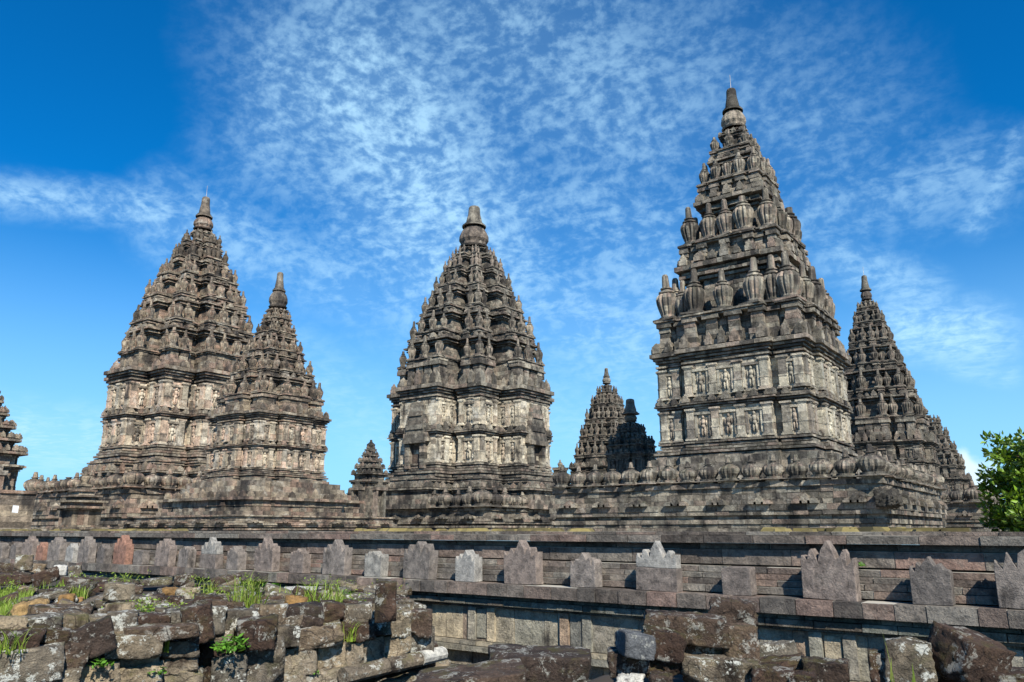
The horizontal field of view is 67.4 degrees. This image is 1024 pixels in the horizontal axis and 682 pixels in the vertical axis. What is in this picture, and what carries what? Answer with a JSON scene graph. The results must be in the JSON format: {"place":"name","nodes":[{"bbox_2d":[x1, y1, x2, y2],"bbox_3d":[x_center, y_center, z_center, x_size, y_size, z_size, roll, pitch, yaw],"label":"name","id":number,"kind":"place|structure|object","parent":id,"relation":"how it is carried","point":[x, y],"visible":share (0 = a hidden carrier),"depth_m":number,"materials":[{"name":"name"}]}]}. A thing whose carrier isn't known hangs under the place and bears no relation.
{"place":"outdoors","nodes":[
{"label":"outdoors","id":0,"kind":"place"},
{"bbox_2d":[0,583,33,615],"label":"grass","id":1,"kind":"structure","parent":0,"point":[6,607],"depth_m":9.65,"materials":[{"name":"green plant"}]},
{"bbox_2d":[0,572,375,681],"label":"rubble earth","id":2,"kind":"structure","parent":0,"point":[147,589],"depth_m":13.04,"materials":[{"name":"soil"}]},
{"bbox_2d":[0,572,31,585],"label":"rubble block","id":3,"kind":"object","parent":2,"relation":"on","point":[24,578],"depth_m":12.83,"materials":[{"name":"brown stone"}]},
{"bbox_2d":[13,554,33,570],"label":"rubble block","id":4,"kind":"object","parent":2,"relation":"on","point":[23,562],"depth_m":14.84,"materials":[{"name":"grey stone"}]},
{"bbox_2d":[10,598,49,615],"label":"rubble block","id":5,"kind":"object","parent":2,"relation":"on","point":[18,609],"depth_m":7.61,"materials":[{"name":"stone"}]},
{"bbox_2d":[31,566,59,587],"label":"rubble block","id":6,"kind":"object","parent":2,"relation":"on","point":[51,575],"depth_m":12.99,"materials":[{"name":"brown stone"}]},
{"bbox_2d":[26,603,93,614],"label":"rubble block","id":7,"kind":"object","parent":2,"relation":"on","point":[40,608],"depth_m":7.56,"materials":[{"name":"grey stone"}]},
{"bbox_2d":[53,668,82,681],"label":"rubble block","id":8,"kind":"object","parent":2,"relation":"on","point":[71,674],"depth_m":5.52,"materials":[{"name":"stone"}]},
{"bbox_2d":[0,641,65,681],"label":"rubble block","id":9,"kind":"object","parent":8,"relation":"on","point":[43,662],"depth_m":5.37,"materials":[{"name":"stone"}]},
{"bbox_2d":[0,628,33,654],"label":"grass tuft","id":10,"kind":"object","parent":9,"relation":"on","point":[13,648],"visible":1,"depth_m":5.31,"materials":[{"name":"green plant"}]},
{"bbox_2d":[0,626,46,650],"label":"rubble block","id":11,"kind":"object","parent":9,"relation":"on","point":[36,637],"depth_m":5.48,"materials":[{"name":"brown stone"}]},
{"bbox_2d":[32,623,71,643],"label":"rubble block","id":12,"kind":"object","parent":9,"relation":"on","point":[56,635],"depth_m":5.65,"materials":[{"name":"brown stone"}]},
{"bbox_2d":[69,615,117,658],"bbox_3d":[-3.238,2.290,5.885,0.367,0.251,0.377,-18,-4,-30],"label":"rubble block","id":13,"kind":"object","parent":8,"relation":"on","point":[98,636],"depth_m":5.77,"materials":[{"name":"brown stone"}]},
{"bbox_2d":[162,666,203,681],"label":"rubble block","id":14,"kind":"object","parent":2,"relation":"on","point":[187,676],"depth_m":6.30,"materials":[{"name":"grey stone"}]},
{"bbox_2d":[163,657,198,674],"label":"rubble block","id":15,"kind":"object","parent":14,"relation":"on","point":[174,666],"depth_m":6.30,"materials":[{"name":"beige stone"}]},
{"bbox_2d":[161,639,199,658],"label":"rubble block","id":16,"kind":"object","parent":15,"relation":"on","point":[180,648],"depth_m":6.30,"materials":[{"name":"grey stone"}]},
{"bbox_2d":[179,599,215,644],"bbox_3d":[-2.689,2.418,6.586,0.262,0.347,0.432,-7,-10,-23],"label":"rubble block","id":17,"kind":"object","parent":16,"relation":"on","point":[200,612],"depth_m":6.42,"materials":[{"name":"brown stone"}]},
{"bbox_2d":[0,570,402,611],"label":"weeds","id":18,"kind":"object","parent":2,"relation":"on","point":[181,603],"visible":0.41,"depth_m":10.93,"materials":[{"name":"green plant"}]},
{"bbox_2d":[198,665,210,681],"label":"rubble block","id":19,"kind":"object","parent":2,"relation":"on","point":[207,674],"depth_m":6.58,"materials":[{"name":"brown stone"}]},
{"bbox_2d":[199,641,231,665],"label":"rubble block","id":20,"kind":"object","parent":19,"relation":"on","point":[207,653],"depth_m":6.65,"materials":[{"name":"brown stone"}]},
{"bbox_2d":[210,652,247,681],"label":"rubble block","id":21,"kind":"object","parent":19,"relation":"on","point":[229,668],"depth_m":6.59,"materials":[{"name":"stone"}]},
{"bbox_2d":[235,614,278,650],"bbox_3d":[-2.278,2.607,6.858,0.370,0.282,0.384,2,-14,-17],"label":"rubble block","id":22,"kind":"object","parent":21,"relation":"on","point":[260,632],"depth_m":6.71,"materials":[{"name":"brown stone"}]},
{"bbox_2d":[210,633,251,652],"bbox_3d":[-2.390,2.577,6.541,0.327,0.160,0.348,1,-14,-4],"label":"leafy weed","id":23,"kind":"object","parent":22,"relation":"on","point":[227,646],"visible":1,"depth_m":6.53,"materials":[{"name":"green plant"}]},
{"bbox_2d":[221,573,278,607],"bbox_3d":[-2.959,2.862,8.750,0.760,0.494,0.891,10,-17,-35],"label":"grass tuft","id":24,"kind":"object","parent":2,"relation":"on","point":[246,600],"visible":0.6,"depth_m":8.69,"materials":[{"name":"green plant"}]},
{"bbox_2d":[244,636,285,681],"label":"rubble block","id":25,"kind":"object","parent":2,"relation":"on","point":[266,666],"depth_m":6.80,"materials":[{"name":"stone"}]},
{"bbox_2d":[277,624,300,647],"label":"rubble block","id":26,"kind":"object","parent":25,"relation":"on","point":[290,634],"depth_m":6.96,"materials":[{"name":"stone"}]},
{"bbox_2d":[277,674,305,681],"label":"rubble block","id":27,"kind":"object","parent":2,"relation":"on","point":[298,678],"depth_m":6.96,"materials":[{"name":"beige stone"}]},
{"bbox_2d":[284,647,317,675],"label":"rubble block","id":28,"kind":"object","parent":27,"relation":"on","point":[303,662],"depth_m":7.02,"materials":[{"name":"beige stone"}]},
{"bbox_2d":[294,619,343,653],"bbox_3d":[-1.814,2.776,7.228,0.457,0.217,0.328,-5,-12,-15],"label":"rubble block","id":29,"kind":"object","parent":28,"relation":"on","point":[329,634],"depth_m":7.10,"materials":[{"name":"brown stone"}]},
{"bbox_2d":[296,579,354,602],"bbox_3d":[-2.106,2.912,8.746,0.703,0.403,0.776,8,-16,-30],"label":"grass tuft","id":30,"kind":"object","parent":2,"relation":"on","point":[326,597],"visible":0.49,"depth_m":8.82,"materials":[{"name":"green plant"}]},
{"bbox_2d":[306,665,347,681],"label":"rubble block","id":31,"kind":"object","parent":2,"relation":"on","point":[327,675],"depth_m":7.07,"materials":[{"name":"beige stone"}]},
{"bbox_2d":[317,641,347,668],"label":"rubble block","id":32,"kind":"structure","parent":31,"relation":"on","point":[331,657],"depth_m":7.23,"materials":[{"name":"beige stone"}]},
{"bbox_2d":[345,642,363,665],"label":"rubble block","id":33,"kind":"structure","parent":31,"relation":"on","point":[354,653],"depth_m":7.37,"materials":[{"name":"beige stone"}]},
{"bbox_2d":[341,621,375,642],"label":"rubble block","id":34,"kind":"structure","parent":33,"relation":"on","point":[365,631],"depth_m":7.40,"materials":[{"name":"brown stone"}]},
{"bbox_2d":[338,658,390,681],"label":"moulded block","id":35,"kind":"object","parent":31,"relation":"on","point":[367,670],"depth_m":7.10,"materials":[{"name":"grey stone"}]},
{"bbox_2d":[374,580,396,622],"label":"rubble block","id":36,"kind":"object","parent":2,"relation":"on","point":[385,601],"depth_m":7.18,"materials":[{"name":"brown stone"}]},
{"bbox_2d":[374,667,425,681],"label":"rubble block","id":37,"kind":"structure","parent":2,"relation":"on","point":[406,676],"depth_m":7.74,"materials":[{"name":"beige stone"}]},
{"bbox_2d":[387,652,423,673],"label":"moulded block","id":38,"kind":"object","parent":37,"relation":"on","point":[407,661],"depth_m":7.46,"materials":[{"name":"grey stone"}]},
{"bbox_2d":[384,635,411,657],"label":"rubble block","id":39,"kind":"object","parent":38,"relation":"on","point":[396,646],"depth_m":7.62,"materials":[{"name":"beige stone"}]},
{"bbox_2d":[391,609,412,637],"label":"rubble block","id":40,"kind":"object","parent":39,"relation":"on","point":[401,626],"depth_m":7.64,"materials":[{"name":"stone"}]},
{"bbox_2d":[417,646,447,664],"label":"moulded block","id":41,"kind":"object","parent":37,"relation":"on","point":[440,653],"depth_m":7.75,"materials":[{"name":"stone"}]},
{"bbox_2d":[411,626,434,652],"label":"rubble block","id":42,"kind":"object","parent":41,"relation":"on","point":[419,644],"depth_m":7.77,"materials":[{"name":"grey stone"}]},
{"bbox_2d":[411,608,432,637],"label":"rubble block","id":43,"kind":"object","parent":42,"relation":"on","point":[421,622],"depth_m":7.75,"materials":[{"name":"brown stone"}]},
{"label":"backing block","id":44,"kind":"object","parent":2,"relation":"on","visible":0},
{"bbox_2d":[286,601,324,622],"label":"backing block","id":45,"kind":"object","parent":44,"relation":"on","point":[313,608],"depth_m":7.37,"materials":[{"name":"stone"}]},
{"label":"backing block","id":46,"kind":"object","parent":2,"relation":"on","visible":0},
{"bbox_2d":[206,630,233,652],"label":"backing block","id":47,"kind":"object","parent":46,"relation":"on","point":[219,638],"depth_m":6.86,"materials":[{"name":"stone"}]},
{"bbox_2d":[212,605,227,634],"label":"backing block","id":48,"kind":"object","parent":47,"relation":"on","point":[219,614],"depth_m":6.85,"materials":[{"name":"stone"}]},
{"bbox_2d":[31,532,882,535],"bbox_3d":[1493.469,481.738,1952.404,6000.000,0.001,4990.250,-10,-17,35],"label":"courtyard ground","id":49,"kind":"structure","parent":0,"point":[517,534],"depth_m":27.28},
{"bbox_2d":[0,391,31,532],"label":"edge shrine","id":50,"kind":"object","parent":49,"relation":"on","point":[11,452],"visible":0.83,"depth_m":44.28,"materials":[{"name":"stone"}]},
{"bbox_2d":[0,490,37,532],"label":"stone pier","id":51,"kind":"structure","parent":49,"relation":"on","point":[24,501],"depth_m":39.73,"materials":[{"name":"beige stone"}]},
{"bbox_2d":[49,469,110,536],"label":"miniature shrine","id":52,"kind":"object","parent":49,"relation":"on","point":[81,507],"visible":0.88,"depth_m":49.67,"materials":[{"name":"stone"}]},
{"bbox_2d":[23,186,254,530],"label":"tiered temple","id":53,"kind":"structure","parent":49,"relation":"on","point":[189,335],"depth_m":65.75,"materials":[{"name":"stone"}]},
{"bbox_2d":[118,272,396,530],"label":"tiered temple","id":54,"kind":"structure","parent":49,"relation":"on","point":[266,446],"depth_m":42.53,"materials":[{"name":"stone"}]},
{"bbox_2d":[349,440,389,516],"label":"gate shrine","id":55,"kind":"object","parent":49,"relation":"on","point":[368,482],"visible":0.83,"depth_m":70.67,"materials":[{"name":"stone"}]},
{"bbox_2d":[346,205,555,530],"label":"tiered temple","id":56,"kind":"structure","parent":49,"relation":"on","point":[469,396],"depth_m":85.26,"materials":[{"name":"stone"}]},
{"bbox_2d":[552,368,625,487],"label":"tiered temple","id":57,"kind":"structure","parent":49,"relation":"on","point":[604,416],"depth_m":97.47,"materials":[{"name":"stone"}]},
{"bbox_2d":[604,399,657,486],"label":"tiered shrine","id":58,"kind":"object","parent":49,"relation":"on","point":[630,441],"visible":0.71,"depth_m":65.82,"materials":[{"name":"stone"}]},
{"bbox_2d":[548,81,947,531],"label":"tiered temple","id":59,"kind":"structure","parent":49,"relation":"on","point":[749,356],"depth_m":46.13,"materials":[{"name":"stone"}]},
{"bbox_2d":[844,271,1001,531],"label":"tiered temple","id":60,"kind":"structure","parent":49,"relation":"on","point":[888,416],"depth_m":76.75,"materials":[{"name":"stone"}]},
{"bbox_2d":[919,398,972,503],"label":"tiered temple","id":61,"kind":"structure","parent":49,"relation":"on","point":[951,460],"depth_m":106.08,"materials":[{"name":"stone"}]},
{"bbox_2d":[974,427,1023,531],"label":"broadleaf tree","id":62,"kind":"object","parent":49,"relation":"on","point":[1006,514],"visible":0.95,"depth_m":36.39,"materials":[{"name":"green plant"}]},
{"bbox_2d":[0,527,928,531],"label":"wall top moss","id":63,"kind":"object","parent":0,"point":[837,529],"depth_m":11.34,"materials":[{"name":"green plant"}]},
{"bbox_2d":[0,0,1023,544],"label":"sky","id":64,"kind":"structure","parent":0,"point":[344,149],"materials":[{"name":"blue"}]},
{"bbox_2d":[588,674,684,681],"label":"rubble heap ground","id":65,"kind":"structure","parent":0,"point":[676,678],"depth_m":7.10,"materials":[{"name":"stone"}]},
{"bbox_2d":[120,656,163,681],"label":"rubble block","id":66,"kind":"object","parent":65,"relation":"on","point":[138,673],"depth_m":6.05,"materials":[{"name":"beige stone"}]},
{"bbox_2d":[79,660,120,681],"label":"rubble block","id":67,"kind":"object","parent":66,"relation":"on","point":[110,673],"depth_m":5.79,"materials":[{"name":"beige stone"}]},
{"bbox_2d":[64,640,91,667],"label":"rubble block","id":68,"kind":"object","parent":67,"relation":"on","point":[76,654],"depth_m":5.66,"materials":[{"name":"brown stone"}]},
{"bbox_2d":[98,654,159,667],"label":"rubble block","id":69,"kind":"object","parent":66,"relation":"on","point":[129,662],"depth_m":6.06,"materials":[{"name":"beige stone"}]},
{"bbox_2d":[105,633,163,659],"bbox_3d":[-3.029,2.431,6.154,0.461,0.199,0.402,8,-16,-23],"label":"rubble block","id":70,"kind":"object","parent":69,"relation":"on","point":[148,646],"depth_m":6.00,"materials":[{"name":"stone"}]},
{"bbox_2d":[124,622,199,641],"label":"rubble block","id":71,"kind":"object","parent":70,"relation":"on","point":[162,632],"depth_m":6.17,"materials":[{"name":"grey stone"}]},
{"bbox_2d":[363,635,384,662],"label":"rubble block","id":72,"kind":"object","parent":65,"relation":"on","point":[374,649],"depth_m":7.48,"materials":[{"name":"beige stone"}]},
{"bbox_2d":[415,658,525,681],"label":"rubble block","id":73,"kind":"object","parent":65,"relation":"on","point":[504,670],"depth_m":5.29,"materials":[{"name":"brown stone"}]},
{"bbox_2d":[488,644,591,681],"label":"rubble block","id":74,"kind":"object","parent":65,"relation":"on","point":[563,663],"depth_m":5.81,"materials":[{"name":"brown stone"}]},
{"bbox_2d":[607,646,649,677],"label":"rubble block","id":75,"kind":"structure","parent":65,"relation":"on","point":[617,662],"depth_m":6.03,"materials":[{"name":"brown stone"}]},
{"bbox_2d":[615,629,655,660],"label":"rubble block","id":76,"kind":"object","parent":75,"relation":"on","point":[635,644],"depth_m":5.93,"materials":[{"name":"grey stone"}]},
{"bbox_2d":[646,660,682,677],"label":"rubble block","id":77,"kind":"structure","parent":65,"relation":"on","point":[674,669],"depth_m":6.05,"materials":[{"name":"brown stone"}]},
{"bbox_2d":[641,624,686,663],"bbox_3d":[1.212,2.444,6.186,0.371,0.266,0.337,5,-13,12],"label":"rubble block","id":78,"kind":"object","parent":77,"relation":"on","point":[671,644],"depth_m":6.04,"materials":[{"name":"brown stone"}]},
{"bbox_2d":[681,652,759,681],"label":"rubble block","id":79,"kind":"object","parent":65,"relation":"on","point":[709,668],"depth_m":5.95,"materials":[{"name":"stone"}]},
{"bbox_2d":[684,645,722,653],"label":"rubble block","id":80,"kind":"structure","parent":79,"relation":"on","point":[691,649],"depth_m":6.24,"materials":[{"name":"brown stone"}]},
{"bbox_2d":[643,609,729,648],"bbox_3d":[1.449,2.405,6.431,0.731,0.271,0.490,0,-14,12],"label":"rubble block","id":81,"kind":"object","parent":80,"relation":"on","point":[709,630],"depth_m":6.21,"materials":[{"name":"brown stone"}]},
{"bbox_2d":[722,622,759,662],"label":"rubble block","id":82,"kind":"object","parent":79,"relation":"on","point":[743,641],"depth_m":6.14,"materials":[{"name":"brown stone"}]},
{"bbox_2d":[708,596,758,626],"bbox_3d":[1.962,2.439,6.813,0.426,0.318,0.449,0,-13,16],"label":"rubble block","id":83,"kind":"object","parent":65,"relation":"on","point":[732,610],"depth_m":6.65,"materials":[{"name":"brown stone"}]},
{"bbox_2d":[751,664,794,681],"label":"rubble block","id":84,"kind":"object","parent":65,"relation":"on","point":[769,673],"depth_m":5.68,"materials":[{"name":"brown stone"}]},
{"bbox_2d":[759,640,797,656],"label":"rubble block","id":85,"kind":"object","parent":65,"relation":"on","point":[783,647],"depth_m":6.96,"materials":[{"name":"stone"}]},
{"bbox_2d":[801,655,849,681],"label":"rubble block","id":86,"kind":"object","parent":65,"relation":"on","point":[825,669],"depth_m":5.85,"materials":[{"name":"brown stone"}]},
{"bbox_2d":[867,648,885,681],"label":"rubble block","id":87,"kind":"object","parent":65,"relation":"on","point":[876,660],"depth_m":5.57,"materials":[{"name":"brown stone"}]},
{"bbox_2d":[883,636,937,681],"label":"rubble block","id":88,"kind":"object","parent":65,"relation":"on","point":[905,653],"depth_m":5.47,"materials":[{"name":"stone"}]},
{"bbox_2d":[926,620,1016,681],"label":"rubble block","id":89,"kind":"object","parent":65,"relation":"on","point":[962,654],"depth_m":5.36,"materials":[{"name":"brown stone"}]},
{"bbox_2d":[981,667,1023,681],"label":"rubble block","id":90,"kind":"object","parent":65,"relation":"on","point":[1015,674],"depth_m":5.27,"materials":[{"name":"brown stone"}]},
{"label":"rubble block","id":91,"kind":"object","parent":65,"relation":"on","visible":0},
{"bbox_2d":[759,652,803,669],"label":"rubble block","id":92,"kind":"object","parent":91,"relation":"on","point":[793,660],"depth_m":6.22,"materials":[{"name":"brown stone"}]},
{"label":"rubble block","id":93,"kind":"object","parent":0,"visible":0},
{"bbox_2d":[105,601,134,612],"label":"rubble block","id":94,"kind":"object","parent":93,"relation":"on","point":[117,606],"depth_m":7.18,"materials":[{"name":"beige stone"}]},
{"bbox_2d":[102,582,134,600],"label":"rubble block","id":95,"kind":"object","parent":94,"relation":"on","point":[118,591],"depth_m":7.34,"materials":[{"name":"grey stone"}]},
{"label":"backing block","id":96,"kind":"object","parent":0,"visible":0},
{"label":"backing block","id":97,"kind":"object","parent":96,"relation":"on","visible":0},
{"bbox_2d":[0,615,28,628],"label":"backing block","id":98,"kind":"structure","parent":97,"relation":"on","point":[13,622],"depth_m":5.63,"materials":[{"name":"beige stone"}]},
{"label":"backing block","id":99,"kind":"object","parent":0,"visible":0},
{"bbox_2d":[22,612,63,627],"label":"backing block","id":100,"kind":"structure","parent":99,"relation":"on","point":[52,619],"depth_m":5.83,"materials":[{"name":"stone"}]},
{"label":"backing block","id":101,"kind":"object","parent":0,"visible":0},
{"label":"backing block","id":102,"kind":"object","parent":101,"relation":"on","visible":0},
{"bbox_2d":[254,603,287,624],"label":"backing block","id":103,"kind":"structure","parent":102,"relation":"on","point":[279,609],"depth_m":7.21,"materials":[{"name":"stone"}]},
{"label":"backing block","id":104,"kind":"object","parent":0,"visible":0},
{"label":"backing block","id":105,"kind":"object","parent":104,"relation":"on","visible":0},
{"bbox_2d":[345,601,371,622],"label":"backing block","id":106,"kind":"structure","parent":105,"relation":"on","point":[358,611],"depth_m":7.73,"materials":[{"name":"stone"}]},
{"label":"backing block","id":107,"kind":"object","parent":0,"visible":0},
{"bbox_2d":[58,608,88,629],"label":"backing block","id":108,"kind":"structure","parent":107,"relation":"on","point":[73,618],"depth_m":6.01,"materials":[{"name":"grey stone"}]},
{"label":"backing block","id":109,"kind":"object","parent":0,"visible":0},
{"bbox_2d":[107,609,138,631],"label":"backing block","id":110,"kind":"object","parent":109,"relation":"on","point":[122,620],"depth_m":6.32,"materials":[{"name":"stone"}]},
{"label":"lower ground","id":111,"kind":"structure","parent":0,"visible":0},
{"bbox_2d":[0,531,1023,681],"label":"boundary wall","id":112,"kind":"structure","parent":111,"relation":"on","point":[822,594],"depth_m":9.66,"materials":[{"name":"stone"}]},
{"bbox_2d":[793,528,970,531],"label":"mossy slabs","id":113,"kind":"structure","parent":112,"relation":"on","point":[903,529],"depth_m":8.36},
{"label":"backing block","id":114,"kind":"object","parent":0,"visible":0},
{"bbox_2d":[138,612,170,624],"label":"backing block","id":115,"kind":"object","parent":114,"relation":"on","point":[152,617],"depth_m":6.47,"materials":[{"name":"brown stone"}]},
{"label":"backing block","id":116,"kind":"object","parent":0,"visible":0},
{"bbox_2d":[225,607,258,631],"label":"backing block","id":117,"kind":"object","parent":116,"relation":"on","point":[232,615],"depth_m":6.98,"materials":[{"name":"stone"}]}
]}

